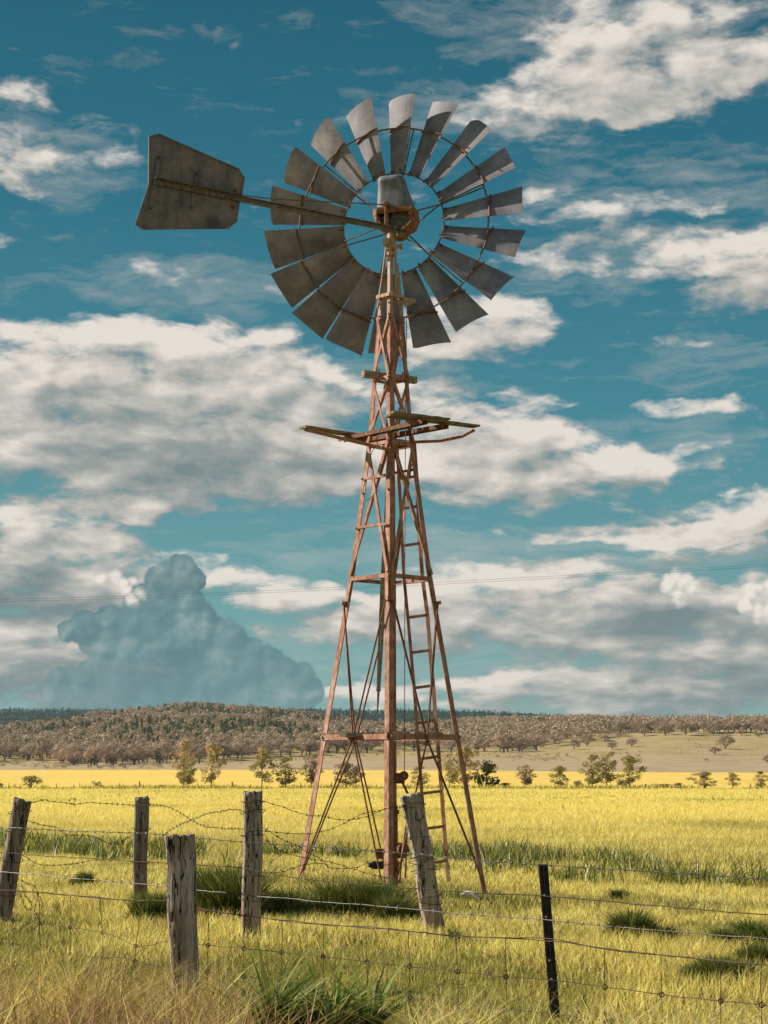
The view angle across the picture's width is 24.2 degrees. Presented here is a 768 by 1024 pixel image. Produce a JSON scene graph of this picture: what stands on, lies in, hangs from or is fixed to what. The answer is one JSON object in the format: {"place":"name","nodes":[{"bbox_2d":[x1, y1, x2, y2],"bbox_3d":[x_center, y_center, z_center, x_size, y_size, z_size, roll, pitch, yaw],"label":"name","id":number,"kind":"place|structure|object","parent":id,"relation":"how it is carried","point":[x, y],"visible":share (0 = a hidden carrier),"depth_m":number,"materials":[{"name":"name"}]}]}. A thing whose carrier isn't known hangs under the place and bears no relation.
{"place":"outdoors","nodes":[
{"label":"outdoors","id":0,"kind":"place"},
{"bbox_2d":[143,953,212,1005],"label":"grass tuft","id":1,"kind":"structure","parent":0,"point":[173,982],"depth_m":12.51,"materials":[{"name":"plant"}]},
{"bbox_2d":[0,921,391,1023],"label":"dry grass","id":2,"kind":"structure","parent":0,"point":[89,1010],"depth_m":10.40,"materials":[{"name":"beige plant"}]},
{"bbox_2d":[0,711,767,1023],"bbox_3d":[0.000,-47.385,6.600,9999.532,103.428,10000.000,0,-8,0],"label":"ground","id":3,"kind":"structure","parent":0,"point":[667,761],"depth_m":249.97,"materials":[{"name":"yellow plant"}]},
{"bbox_2d":[0,743,15,760],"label":"gum tree","id":4,"kind":"object","parent":3,"relation":"on","point":[8,750],"visible":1,"depth_m":958.51,"materials":[{"name":"brown plant"}]},
{"bbox_2d":[0,741,19,757],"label":"gum tree","id":5,"kind":"object","parent":3,"relation":"on","point":[13,746],"visible":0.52,"depth_m":981.38,"materials":[{"name":"brown plant"}]},
{"bbox_2d":[16,745,36,760],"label":"gum tree","id":6,"kind":"object","parent":3,"relation":"on","point":[29,748],"visible":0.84,"depth_m":961.37,"materials":[{"name":"brown plant"}]},
{"bbox_2d":[20,775,42,787],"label":"bush","id":7,"kind":"object","parent":3,"relation":"on","point":[30,778],"visible":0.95,"depth_m":195.22,"materials":[{"name":"green plant"}]},
{"bbox_2d":[28,742,50,760],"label":"gum tree","id":8,"kind":"object","parent":3,"relation":"on","point":[38,751],"visible":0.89,"depth_m":948.58,"materials":[{"name":"brown plant"}]},
{"bbox_2d":[36,736,50,760],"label":"gum tree","id":9,"kind":"object","parent":3,"relation":"on","point":[42,743],"visible":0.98,"depth_m":945.73,"materials":[{"name":"brown plant"}]},
{"bbox_2d":[43,738,58,757],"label":"gum tree","id":10,"kind":"object","parent":3,"relation":"on","point":[52,745],"visible":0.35,"depth_m":989.37,"materials":[{"name":"brown plant"}]},
{"bbox_2d":[48,746,66,763],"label":"gum tree","id":11,"kind":"object","parent":3,"relation":"on","point":[56,751],"visible":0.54,"depth_m":905.03,"materials":[{"name":"brown plant"}]},
{"bbox_2d":[57,743,86,764],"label":"gum tree","id":12,"kind":"object","parent":3,"relation":"on","point":[78,752],"visible":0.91,"depth_m":792.12,"materials":[{"name":"brown plant"}]},
{"bbox_2d":[64,744,87,764],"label":"gum tree","id":13,"kind":"object","parent":3,"relation":"on","point":[74,755],"visible":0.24,"depth_m":810.67,"materials":[{"name":"brown plant"}]},
{"bbox_2d":[67,870,96,884],"bbox_3d":[-3.601,4.373,21.433,0.438,0.211,0.375,0,-8,0],"label":"grass tussock","id":14,"kind":"object","parent":3,"relation":"on","point":[83,875],"depth_m":21.38,"materials":[{"name":"green plant"}]},
{"bbox_2d":[77,742,110,764],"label":"gum tree","id":15,"kind":"object","parent":3,"relation":"on","point":[102,744],"visible":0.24,"depth_m":811.53,"materials":[{"name":"brown plant"}]},
{"bbox_2d":[83,744,107,765],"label":"gum tree","id":16,"kind":"object","parent":3,"relation":"on","point":[97,750],"visible":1,"depth_m":778.70,"materials":[{"name":"brown plant"}]},
{"bbox_2d":[104,743,128,764],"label":"gum tree","id":17,"kind":"object","parent":3,"relation":"on","point":[118,752],"visible":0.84,"depth_m":816.52,"materials":[{"name":"brown plant"}]},
{"bbox_2d":[120,746,146,764],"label":"gum tree","id":18,"kind":"object","parent":3,"relation":"on","point":[137,753],"visible":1,"depth_m":812.76,"materials":[{"name":"brown plant"}]},
{"bbox_2d":[122,743,149,763],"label":"gum tree","id":19,"kind":"object","parent":3,"relation":"on","point":[130,746],"visible":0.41,"depth_m":862.56,"materials":[{"name":"brown plant"}]},
{"bbox_2d":[113,884,166,921],"bbox_3d":[-2.267,3.854,17.705,0.805,0.415,0.928,0,-8,0],"label":"grass tussock","id":20,"kind":"object","parent":3,"relation":"on","point":[150,907],"depth_m":17.51,"materials":[{"name":"green plant"}]},
{"bbox_2d":[135,737,148,761],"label":"gum tree","id":21,"kind":"object","parent":3,"relation":"on","point":[138,739],"visible":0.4,"depth_m":934.99,"materials":[{"name":"brown plant"}]},
{"bbox_2d":[139,742,157,762],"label":"gum tree","id":22,"kind":"object","parent":3,"relation":"on","point":[148,746],"visible":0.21,"depth_m":904.54,"materials":[{"name":"brown plant"}]},
{"bbox_2d":[143,741,174,763],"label":"gum tree","id":23,"kind":"object","parent":3,"relation":"on","point":[154,746],"visible":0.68,"depth_m":872.04,"materials":[{"name":"brown plant"}]},
{"bbox_2d":[162,741,171,763],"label":"gum tree","id":24,"kind":"object","parent":3,"relation":"on","point":[167,750],"visible":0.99,"depth_m":836.25,"materials":[{"name":"brown plant"}]},
{"bbox_2d":[171,740,197,782],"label":"sapling","id":25,"kind":"object","parent":3,"relation":"on","point":[183,744],"visible":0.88,"depth_m":198.90,"materials":[{"name":"green plant"}]},
{"bbox_2d":[176,761,197,784],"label":"bush","id":26,"kind":"object","parent":3,"relation":"on","point":[186,779],"visible":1,"depth_m":197.32,"materials":[{"name":"green plant"}]},
{"bbox_2d":[184,738,199,759],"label":"gum tree","id":27,"kind":"object","parent":3,"relation":"on","point":[195,740],"visible":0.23,"depth_m":959.22,"materials":[{"name":"brown plant"}]},
{"bbox_2d":[188,743,207,762],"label":"gum tree","id":28,"kind":"object","parent":3,"relation":"on","point":[202,749],"visible":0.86,"depth_m":842.59,"materials":[{"name":"brown plant"}]},
{"bbox_2d":[200,742,227,784],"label":"sapling","id":29,"kind":"object","parent":3,"relation":"on","point":[212,749],"visible":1,"depth_m":195.35,"materials":[{"name":"green plant"}]},
{"bbox_2d":[209,741,229,760],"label":"gum tree","id":30,"kind":"object","parent":3,"relation":"on","point":[217,744],"visible":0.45,"depth_m":920.35,"materials":[{"name":"brown plant"}]},
{"bbox_2d":[0,790,445,939],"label":"barbed fence","id":31,"kind":"object","parent":3,"relation":"on","point":[412,807],"visible":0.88,"depth_m":16.56,"materials":[{"name":"grey wood"}]},
{"bbox_2d":[155,855,294,923],"bbox_3d":[-1.588,3.718,17.717,1.480,0.693,1.481,0,-8,0],"label":"grass tussock","id":32,"kind":"object","parent":3,"relation":"on","point":[218,882],"depth_m":17.47,"materials":[{"name":"green plant"}]},
{"bbox_2d":[217,740,234,759],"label":"gum tree","id":33,"kind":"object","parent":3,"relation":"on","point":[227,745],"visible":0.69,"depth_m":923.65,"materials":[{"name":"brown plant"}]},
{"bbox_2d":[0,701,458,756],"bbox_3d":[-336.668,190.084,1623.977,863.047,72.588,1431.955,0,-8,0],"label":"cypress forest","id":34,"kind":"object","parent":3,"relation":"on","point":[225,729],"visible":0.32,"depth_m":1507.92,"materials":[{"name":"green plant"}]},
{"bbox_2d":[227,739,249,758],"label":"gum tree","id":35,"kind":"object","parent":3,"relation":"on","point":[239,746],"visible":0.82,"depth_m":963.30,"materials":[{"name":"brown plant"}]},
{"bbox_2d":[232,735,254,757],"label":"gum tree","id":36,"kind":"object","parent":3,"relation":"on","point":[248,748],"visible":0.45,"depth_m":978.20,"materials":[{"name":"brown plant"}]},
{"bbox_2d":[247,738,269,756],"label":"gum tree","id":37,"kind":"object","parent":3,"relation":"on","point":[256,743],"visible":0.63,"depth_m":995.19,"materials":[{"name":"brown plant"}]},
{"bbox_2d":[247,747,275,784],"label":"sapling","id":38,"kind":"object","parent":3,"relation":"on","point":[261,759],"visible":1,"depth_m":195.92,"materials":[{"name":"green plant"}]},
{"bbox_2d":[257,743,274,753],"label":"gum tree","id":39,"kind":"object","parent":3,"relation":"on","point":[267,747],"visible":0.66,"depth_m":982.65,"materials":[{"name":"brown plant"}]},
{"bbox_2d":[0,707,554,722],"bbox_3d":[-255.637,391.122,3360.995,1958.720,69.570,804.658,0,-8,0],"label":"ridge forest","id":40,"kind":"object","parent":3,"relation":"on","point":[72,712],"visible":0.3,"depth_m":3476.05,"materials":[{"name":"green plant"}]},
{"bbox_2d":[272,739,287,755],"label":"gum tree","id":41,"kind":"object","parent":3,"relation":"on","point":[278,743],"visible":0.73,"depth_m":1014.54,"materials":[{"name":"brown plant"}]},
{"bbox_2d":[271,757,301,786],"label":"sapling","id":42,"kind":"object","parent":3,"relation":"on","point":[287,780],"visible":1,"depth_m":195.25,"materials":[{"name":"green plant"}]},
{"bbox_2d":[278,731,298,742],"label":"gum tree","id":43,"kind":"object","parent":3,"relation":"on","point":[287,737],"visible":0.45,"depth_m":1075.09,"materials":[{"name":"brown plant"}]},
{"bbox_2d":[279,739,299,756],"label":"gum tree","id":44,"kind":"object","parent":3,"relation":"on","point":[291,746],"visible":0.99,"depth_m":1002.38,"materials":[{"name":"brown plant"}]},
{"bbox_2d":[263,883,323,918],"bbox_3d":[-0.978,3.902,17.994,0.839,0.440,0.907,0,-8,0],"label":"grass tussock","id":45,"kind":"object","parent":3,"relation":"on","point":[286,903],"depth_m":17.87,"materials":[{"name":"green plant"}]},
{"bbox_2d":[291,738,308,753],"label":"gum tree","id":46,"kind":"object","parent":3,"relation":"on","point":[302,740],"visible":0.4,"depth_m":1038.25,"materials":[{"name":"brown plant"}]},
{"bbox_2d":[295,731,315,740],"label":"gum tree","id":47,"kind":"object","parent":3,"relation":"on","point":[303,735],"visible":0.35,"depth_m":1069.88,"materials":[{"name":"brown plant"}]},
{"bbox_2d":[299,737,319,754],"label":"gum tree","id":48,"kind":"object","parent":3,"relation":"on","point":[309,742],"visible":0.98,"depth_m":1021.30,"materials":[{"name":"brown plant"}]},
{"bbox_2d":[299,754,323,785],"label":"sapling","id":49,"kind":"object","parent":3,"relation":"on","point":[311,775],"visible":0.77,"depth_m":196.89,"materials":[{"name":"green plant"}]},
{"bbox_2d":[179,936,458,1023],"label":"reed clump","id":50,"kind":"object","parent":3,"relation":"on","point":[330,1004],"visible":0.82,"depth_m":10.68,"materials":[{"name":"green plant"}]},
{"bbox_2d":[0,748,639,768],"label":"dry scrub","id":51,"kind":"object","parent":3,"relation":"on","point":[160,765],"visible":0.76,"depth_m":891.89,"materials":[{"name":"brown plant"}]},
{"bbox_2d":[316,739,333,752],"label":"gum tree","id":52,"kind":"object","parent":3,"relation":"on","point":[327,741],"visible":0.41,"depth_m":1049.08,"materials":[{"name":"brown plant"}]},
{"bbox_2d":[135,93,525,895],"bbox_3d":[-0.879,-0.327,23.139,5.382,10.931,2.758,3,-8,-19],"label":"windmill","id":53,"kind":"object","parent":3,"relation":"on","point":[187,187],"visible":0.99,"depth_m":23.63,"materials":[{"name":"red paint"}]},
{"bbox_2d":[326,740,348,752],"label":"gum tree","id":54,"kind":"object","parent":3,"relation":"on","point":[337,744],"visible":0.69,"depth_m":1044.21,"materials":[{"name":"brown plant"}]},
{"bbox_2d":[333,761,355,784],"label":"sapling","id":55,"kind":"object","parent":3,"relation":"on","point":[345,772],"visible":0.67,"depth_m":198.99,"materials":[{"name":"green plant"}]},
{"bbox_2d":[336,740,355,752],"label":"gum tree","id":56,"kind":"object","parent":3,"relation":"on","point":[343,746],"visible":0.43,"depth_m":1047.81,"materials":[{"name":"brown plant"}]},
{"bbox_2d":[290,871,416,922],"bbox_3d":[-0.256,3.927,18.292,1.609,0.563,1.182,0,-8,0],"label":"grass tussock","id":57,"kind":"object","parent":3,"relation":"on","point":[352,893],"depth_m":18.14,"materials":[{"name":"green plant"}]},
{"bbox_2d":[344,765,364,784],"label":"sapling","id":58,"kind":"object","parent":3,"relation":"on","point":[355,771],"visible":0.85,"depth_m":198.13,"materials":[{"name":"brown plant"}]},
{"bbox_2d":[355,741,378,752],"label":"gum tree","id":59,"kind":"object","parent":3,"relation":"on","point":[366,742],"visible":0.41,"depth_m":1047.36,"materials":[{"name":"brown plant"}]},
{"bbox_2d":[0,787,767,1023],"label":"field grass","id":60,"kind":"structure","parent":3,"relation":"on","point":[565,952],"depth_m":19.53,"materials":[{"name":"yellow plant"}]},
{"bbox_2d":[0,783,767,945],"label":"weeds","id":61,"kind":"object","parent":3,"relation":"on","point":[524,853],"visible":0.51,"depth_m":28.59,"materials":[{"name":"green plant"}]},
{"bbox_2d":[0,701,767,747],"bbox_3d":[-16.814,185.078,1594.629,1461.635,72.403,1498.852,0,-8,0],"label":"gum forest","id":62,"kind":"object","parent":3,"relation":"on","point":[557,727],"visible":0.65,"depth_m":1447.16,"materials":[{"name":"plant"}]},
{"bbox_2d":[0,826,767,1023],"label":"wire fence","id":63,"kind":"object","parent":3,"relation":"on","point":[182,864],"visible":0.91,"depth_m":12.80,"materials":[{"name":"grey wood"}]},
{"bbox_2d":[360,888,421,925],"bbox_3d":[0.149,3.911,17.767,0.835,0.417,0.747,0,-8,0],"label":"grass tussock","id":64,"kind":"object","parent":3,"relation":"on","point":[382,912],"depth_m":17.67,"materials":[{"name":"green plant"}]},
{"bbox_2d":[401,741,420,749],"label":"gum tree","id":65,"kind":"object","parent":3,"relation":"on","point":[407,743],"visible":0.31,"depth_m":1069.33,"materials":[{"name":"brown plant"}]},
{"bbox_2d":[409,766,430,786],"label":"sapling","id":66,"kind":"object","parent":3,"relation":"on","point":[415,768],"visible":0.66,"depth_m":198.89,"materials":[{"name":"green plant"}]},
{"bbox_2d":[440,740,455,751],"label":"gum tree","id":67,"kind":"object","parent":3,"relation":"on","point":[451,742],"visible":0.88,"depth_m":1074.01,"materials":[{"name":"brown plant"}]},
{"bbox_2d":[441,752,459,785],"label":"sapling","id":68,"kind":"object","parent":3,"relation":"on","point":[451,777],"visible":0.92,"depth_m":199.28,"materials":[{"name":"green plant"}]},
{"bbox_2d":[440,927,464,942],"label":"grass tussock","id":69,"kind":"object","parent":3,"relation":"on","point":[454,932],"depth_m":15.79,"materials":[{"name":"green plant"}]},
{"bbox_2d":[452,746,479,783],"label":"sapling","id":70,"kind":"object","parent":3,"relation":"on","point":[467,753],"visible":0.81,"depth_m":197.56,"materials":[{"name":"green plant"}]},
{"bbox_2d":[461,890,479,898],"bbox_3d":[1.022,4.530,21.208,0.246,0.102,0.065,-5,-9,31],"label":"white pipe","id":71,"kind":"object","parent":3,"relation":"on","point":[476,896],"visible":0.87,"depth_m":21.18,"materials":[{"name":"grey plastic"}]},
{"bbox_2d":[470,736,483,751],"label":"gum tree","id":72,"kind":"object","parent":3,"relation":"on","point":[472,745],"visible":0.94,"depth_m":1014.76,"materials":[{"name":"brown plant"}]},
{"bbox_2d":[473,736,493,751],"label":"gum tree","id":73,"kind":"object","parent":3,"relation":"on","point":[487,742],"visible":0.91,"depth_m":1010.08,"materials":[{"name":"brown plant"}]},
{"bbox_2d":[473,759,499,786],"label":"sapling","id":74,"kind":"object","parent":3,"relation":"on","point":[487,769],"visible":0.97,"depth_m":198.54,"materials":[{"name":"green plant"}]},
{"bbox_2d":[490,730,518,751],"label":"gum tree","id":75,"kind":"object","parent":3,"relation":"on","point":[496,738],"visible":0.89,"depth_m":993.02,"materials":[{"name":"brown plant"}]},
{"bbox_2d":[495,734,519,751],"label":"gum tree","id":76,"kind":"object","parent":3,"relation":"on","point":[502,742],"visible":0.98,"depth_m":987.78,"materials":[{"name":"brown plant"}]},
{"bbox_2d":[511,737,531,751],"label":"gum tree","id":77,"kind":"object","parent":3,"relation":"on","point":[522,740],"visible":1,"depth_m":982.83,"materials":[{"name":"brown plant"}]},
{"bbox_2d":[514,764,536,785],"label":"sapling","id":78,"kind":"object","parent":3,"relation":"on","point":[526,779],"visible":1,"depth_m":197.81,"materials":[{"name":"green plant"}]},
{"bbox_2d":[526,733,548,750],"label":"gum tree","id":79,"kind":"object","parent":3,"relation":"on","point":[541,739],"visible":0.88,"depth_m":1018.45,"materials":[{"name":"brown plant"}]},
{"bbox_2d":[548,765,568,785],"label":"sapling","id":80,"kind":"object","parent":3,"relation":"on","point":[559,768],"visible":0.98,"depth_m":193.91,"materials":[{"name":"green plant"}]},
{"bbox_2d":[567,738,580,747],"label":"paddock tree","id":81,"kind":"object","parent":3,"relation":"on","point":[573,744],"visible":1,"depth_m":991.07,"materials":[{"name":"brown plant"}]},
{"bbox_2d":[577,735,596,745],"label":"paddock tree","id":82,"kind":"object","parent":3,"relation":"on","point":[589,738],"visible":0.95,"depth_m":1079.62,"materials":[{"name":"brown plant"}]},
{"bbox_2d":[577,754,603,785],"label":"sapling","id":83,"kind":"object","parent":3,"relation":"on","point":[590,779],"visible":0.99,"depth_m":198.43,"materials":[{"name":"green plant"}]},
{"bbox_2d":[590,751,616,784],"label":"sapling","id":84,"kind":"object","parent":3,"relation":"on","point":[606,775],"visible":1,"depth_m":197.67,"materials":[{"name":"green plant"}]},
{"bbox_2d":[604,887,630,899],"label":"grass tussock","id":85,"kind":"object","parent":3,"relation":"on","point":[616,893],"depth_m":22.57,"materials":[{"name":"green plant"}]},
{"bbox_2d":[615,718,626,732],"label":"tree","id":86,"kind":"object","parent":3,"relation":"on","point":[620,723],"visible":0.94,"depth_m":1304.45,"materials":[{"name":"brown plant"}]},
{"bbox_2d":[615,755,646,786],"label":"sapling","id":87,"kind":"object","parent":3,"relation":"on","point":[628,760],"visible":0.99,"depth_m":193.91,"materials":[{"name":"green plant"}]},
{"bbox_2d":[625,737,637,746],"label":"paddock tree","id":88,"kind":"object","parent":3,"relation":"on","point":[630,740],"visible":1,"depth_m":992.68,"materials":[{"name":"brown plant"}]},
{"bbox_2d":[599,905,688,941],"bbox_3d":[2.349,3.734,16.296,0.962,0.375,0.716,0,-8,0],"label":"grass tussock","id":89,"kind":"object","parent":3,"relation":"on","point":[633,919],"depth_m":16.18,"materials":[{"name":"green plant"}]},
{"bbox_2d":[637,728,650,735],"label":"paddock tree","id":90,"kind":"object","parent":3,"relation":"on","point":[646,731],"visible":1,"depth_m":1220.82,"materials":[{"name":"brown plant"}]},
{"bbox_2d":[655,723,675,734],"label":"paddock tree","id":91,"kind":"object","parent":3,"relation":"on","point":[667,729],"visible":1,"depth_m":1216.36,"materials":[{"name":"brown plant"}]},
{"bbox_2d":[676,722,696,734],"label":"paddock tree","id":92,"kind":"object","parent":3,"relation":"on","point":[684,725],"visible":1,"depth_m":1204.28,"materials":[{"name":"brown plant"}]},
{"bbox_2d":[686,771,716,787],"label":"sapling","id":93,"kind":"object","parent":3,"relation":"on","point":[702,775],"visible":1,"depth_m":193.27,"materials":[{"name":"green plant"}]},
{"bbox_2d":[698,721,708,732],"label":"tree","id":94,"kind":"object","parent":3,"relation":"on","point":[703,724],"visible":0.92,"depth_m":1234.29,"materials":[{"name":"brown plant"}]},
{"bbox_2d":[704,724,719,735],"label":"paddock tree","id":95,"kind":"object","parent":3,"relation":"on","point":[712,729],"visible":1,"depth_m":1207.72,"materials":[{"name":"brown plant"}]},
{"bbox_2d":[707,746,721,754],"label":"paddock tree","id":96,"kind":"object","parent":3,"relation":"on","point":[714,748],"visible":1,"depth_m":906.39,"materials":[{"name":"brown plant"}]},
{"bbox_2d":[672,950,764,985],"bbox_3d":[2.442,3.310,13.028,0.754,0.246,0.760,-3,-8,19],"label":"grass tussock","id":97,"kind":"object","parent":3,"relation":"on","point":[705,966],"depth_m":12.93,"materials":[{"name":"green plant"}]},
{"bbox_2d":[713,735,735,748],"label":"paddock tree","id":98,"kind":"object","parent":3,"relation":"on","point":[722,739],"visible":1,"depth_m":975.10,"materials":[{"name":"brown plant"}]},
{"bbox_2d":[724,772,740,787],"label":"sapling","id":99,"kind":"object","parent":3,"relation":"on","point":[733,777],"visible":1,"depth_m":193.38,"materials":[{"name":"green plant"}]},
{"bbox_2d":[708,917,767,944],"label":"grass tussock","id":100,"kind":"object","parent":3,"relation":"on","point":[757,930],"depth_m":15.77,"materials":[{"name":"green plant"}]},
{"bbox_2d":[727,934,767,967],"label":"grass tussock","id":101,"kind":"object","parent":3,"relation":"on","point":[757,950],"depth_m":13.69,"materials":[{"name":"green plant"}]},
{"bbox_2d":[750,723,760,731],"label":"tree","id":102,"kind":"object","parent":3,"relation":"on","point":[753,727],"visible":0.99,"depth_m":1224.56,"materials":[{"name":"brown plant"}]},
{"bbox_2d":[753,771,767,785],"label":"sapling","id":103,"kind":"object","parent":3,"relation":"on","point":[760,780],"visible":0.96,"depth_m":195.15,"materials":[{"name":"green plant"}]},
{"bbox_2d":[0,0,767,717],"label":"sky","id":104,"kind":"structure","parent":0,"point":[158,387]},
{"bbox_2d":[339,981,767,1023],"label":"long grass","id":105,"kind":"structure","parent":0,"point":[443,1019],"depth_m":10.38,"materials":[{"name":"plant"}]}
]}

